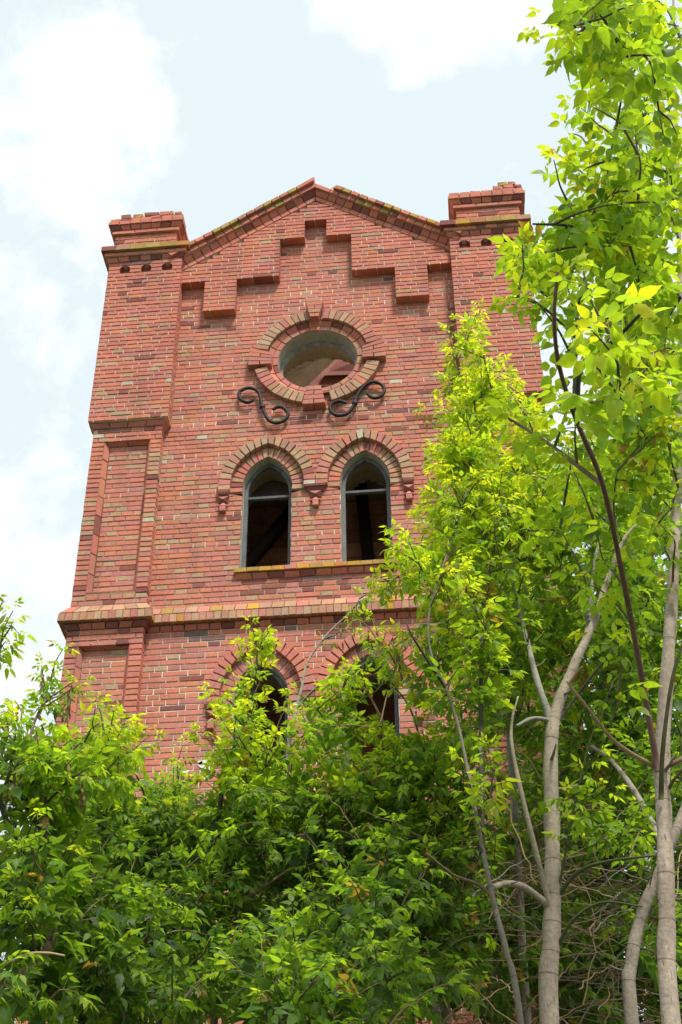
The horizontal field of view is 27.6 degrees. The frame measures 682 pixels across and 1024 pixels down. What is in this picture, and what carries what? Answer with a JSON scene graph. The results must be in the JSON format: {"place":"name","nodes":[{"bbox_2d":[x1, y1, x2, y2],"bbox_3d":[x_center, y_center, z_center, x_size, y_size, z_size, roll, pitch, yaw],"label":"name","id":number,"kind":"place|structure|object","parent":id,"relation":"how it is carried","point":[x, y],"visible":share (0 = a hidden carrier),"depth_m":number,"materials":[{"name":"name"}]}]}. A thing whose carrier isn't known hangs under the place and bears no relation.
{"place":"outdoors","nodes":[
{"label":"outdoors","id":0,"kind":"place"},
{"bbox_2d":[0,0,681,1021],"label":"sky","id":1,"kind":"structure","parent":0,"point":[209,111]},
{"bbox_3d":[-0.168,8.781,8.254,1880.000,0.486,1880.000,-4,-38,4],"label":"ground","id":2,"kind":"structure","parent":0,"visible":0},
{"bbox_2d":[0,594,168,1023],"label":"maple tree","id":3,"kind":"object","parent":2,"relation":"on","point":[44,780],"visible":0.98,"depth_m":5.99,"materials":[{"name":"green plant"}]},
{"bbox_2d":[0,822,241,1023],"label":"maple bush","id":4,"kind":"object","parent":2,"relation":"on","point":[123,976],"visible":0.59,"depth_m":6.20,"materials":[{"name":"green plant"}]},
{"bbox_2d":[37,737,241,1023],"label":"maple bush","id":5,"kind":"object","parent":2,"relation":"on","point":[166,819],"visible":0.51,"depth_m":8.27,"materials":[{"name":"green plant"}]},
{"bbox_2d":[92,700,204,1023],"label":"maple sapling","id":6,"kind":"object","parent":2,"relation":"on","point":[180,773],"visible":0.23,"depth_m":8.98,"materials":[{"name":"green plant"}]},
{"bbox_2d":[173,613,313,1023],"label":"maple tree","id":7,"kind":"object","parent":2,"relation":"on","point":[245,802],"visible":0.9,"depth_m":8.05,"materials":[{"name":"green plant"}]},
{"bbox_2d":[109,798,383,1023],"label":"maple bush","id":8,"kind":"object","parent":2,"relation":"on","point":[200,891],"visible":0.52,"depth_m":7.39,"materials":[{"name":"green plant"}]},
{"bbox_2d":[15,177,590,1023],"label":"brick tower","id":9,"kind":"structure","parent":2,"relation":"on","point":[265,383],"depth_m":15.87,"materials":[{"name":"brick"}]},
{"bbox_2d":[205,635,327,783],"bbox_3d":[-0.700,2.168,13.787,1.213,1.849,0.687,-4,-38,4],"label":"window","id":10,"kind":"structure","parent":9,"relation":"in","point":[290,665],"depth_m":13.88,"materials":[{"name":"brick"}]},
{"bbox_2d":[218,434,326,567],"bbox_3d":[-0.728,0.050,15.431,1.212,1.851,0.687,-4,-38,4],"label":"window","id":11,"kind":"structure","parent":9,"relation":"in","point":[285,469],"depth_m":15.52,"materials":[{"name":"brick"}]},
{"bbox_2d":[248,301,385,410],"bbox_3d":[-0.258,-1.685,16.682,1.630,1.667,0.747,-4,-38,4],"label":"oculus window","id":12,"kind":"structure","parent":9,"relation":"in","point":[293,341],"depth_m":16.63,"materials":[{"name":"brick"}]},
{"bbox_2d":[315,428,413,561],"bbox_3d":[0.290,-0.014,15.363,1.084,1.851,0.687,-4,-38,4],"label":"window","id":13,"kind":"structure","parent":9,"relation":"in","point":[348,463],"depth_m":15.46,"materials":[{"name":"brick"}]},
{"bbox_2d":[315,628,423,781],"bbox_3d":[0.315,2.104,13.720,1.083,1.849,0.687,-4,-38,4],"label":"window","id":14,"kind":"structure","parent":9,"relation":"in","point":[351,650],"depth_m":13.86,"materials":[{"name":"brick"}]},
{"bbox_2d":[37,816,623,1023],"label":"maple bush","id":15,"kind":"object","parent":2,"relation":"on","point":[576,996],"visible":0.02,"depth_m":9.16,"materials":[{"name":"green plant"}]},
{"bbox_2d":[197,926,474,1023],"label":"maple bush","id":16,"kind":"object","parent":2,"relation":"on","point":[272,998],"visible":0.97,"depth_m":5.62,"materials":[{"name":"green plant"}]},
{"bbox_2d":[238,586,433,945],"bbox_3d":[-0.028,3.173,7.114,1.305,7.208,1.067,-14,-40,16],"label":"maple tree","id":17,"kind":"object","parent":2,"relation":"on","point":[342,730],"visible":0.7,"depth_m":8.47,"materials":[{"name":"green plant"}]},
{"bbox_2d":[225,765,461,1016],"bbox_3d":[0.027,3.456,6.271,1.308,5.727,2.534,4,-38,-6],"label":"maple bush","id":18,"kind":"object","parent":2,"relation":"on","point":[343,904],"visible":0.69,"depth_m":7.05,"materials":[{"name":"green plant"}]},
{"bbox_2d":[302,676,496,1023],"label":"maple tree","id":19,"kind":"object","parent":2,"relation":"on","point":[417,765],"visible":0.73,"depth_m":7.95,"materials":[{"name":"green plant"}]},
{"bbox_2d":[226,672,681,1023],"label":"dry undergrowth","id":20,"kind":"object","parent":2,"relation":"on","point":[583,888],"visible":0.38,"depth_m":7.86,"materials":[{"name":"brown plant"}]},
{"bbox_2d":[354,755,593,1023],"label":"maple bush","id":21,"kind":"object","parent":2,"relation":"on","point":[449,926],"visible":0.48,"depth_m":7.75,"materials":[{"name":"green plant"}]},
{"bbox_2d":[363,298,585,1023],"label":"maple tree","id":22,"kind":"object","parent":2,"relation":"on","point":[492,494],"visible":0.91,"depth_m":8.13,"materials":[{"name":"green plant"}]},
{"bbox_2d":[421,398,569,1023],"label":"maple tree","id":23,"kind":"object","parent":2,"relation":"on","point":[526,1011],"visible":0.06,"depth_m":8.98,"materials":[{"name":"green plant"}]},
{"bbox_2d":[422,400,681,1023],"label":"maple tree","id":24,"kind":"object","parent":2,"relation":"on","point":[529,657],"visible":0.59,"depth_m":8.47,"materials":[{"name":"green plant"}]},
{"bbox_2d":[482,0,681,1023],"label":"maple tree","id":25,"kind":"object","parent":2,"relation":"on","point":[617,230],"visible":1,"depth_m":5.35,"materials":[{"name":"green plant"}]},
{"bbox_2d":[486,380,681,1023],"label":"maple tree","id":26,"kind":"object","parent":2,"relation":"on","point":[654,1003],"visible":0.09,"depth_m":10.05,"materials":[{"name":"green plant"}]},
{"bbox_2d":[489,436,681,1023],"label":"maple tree","id":27,"kind":"object","parent":2,"relation":"on","point":[563,760],"visible":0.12,"depth_m":10.61,"materials":[{"name":"green plant"}]},
{"bbox_2d":[573,569,681,1023],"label":"maple tree","id":28,"kind":"object","parent":2,"relation":"on","point":[638,779],"visible":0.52,"depth_m":7.99,"materials":[{"name":"green plant"}]}
]}

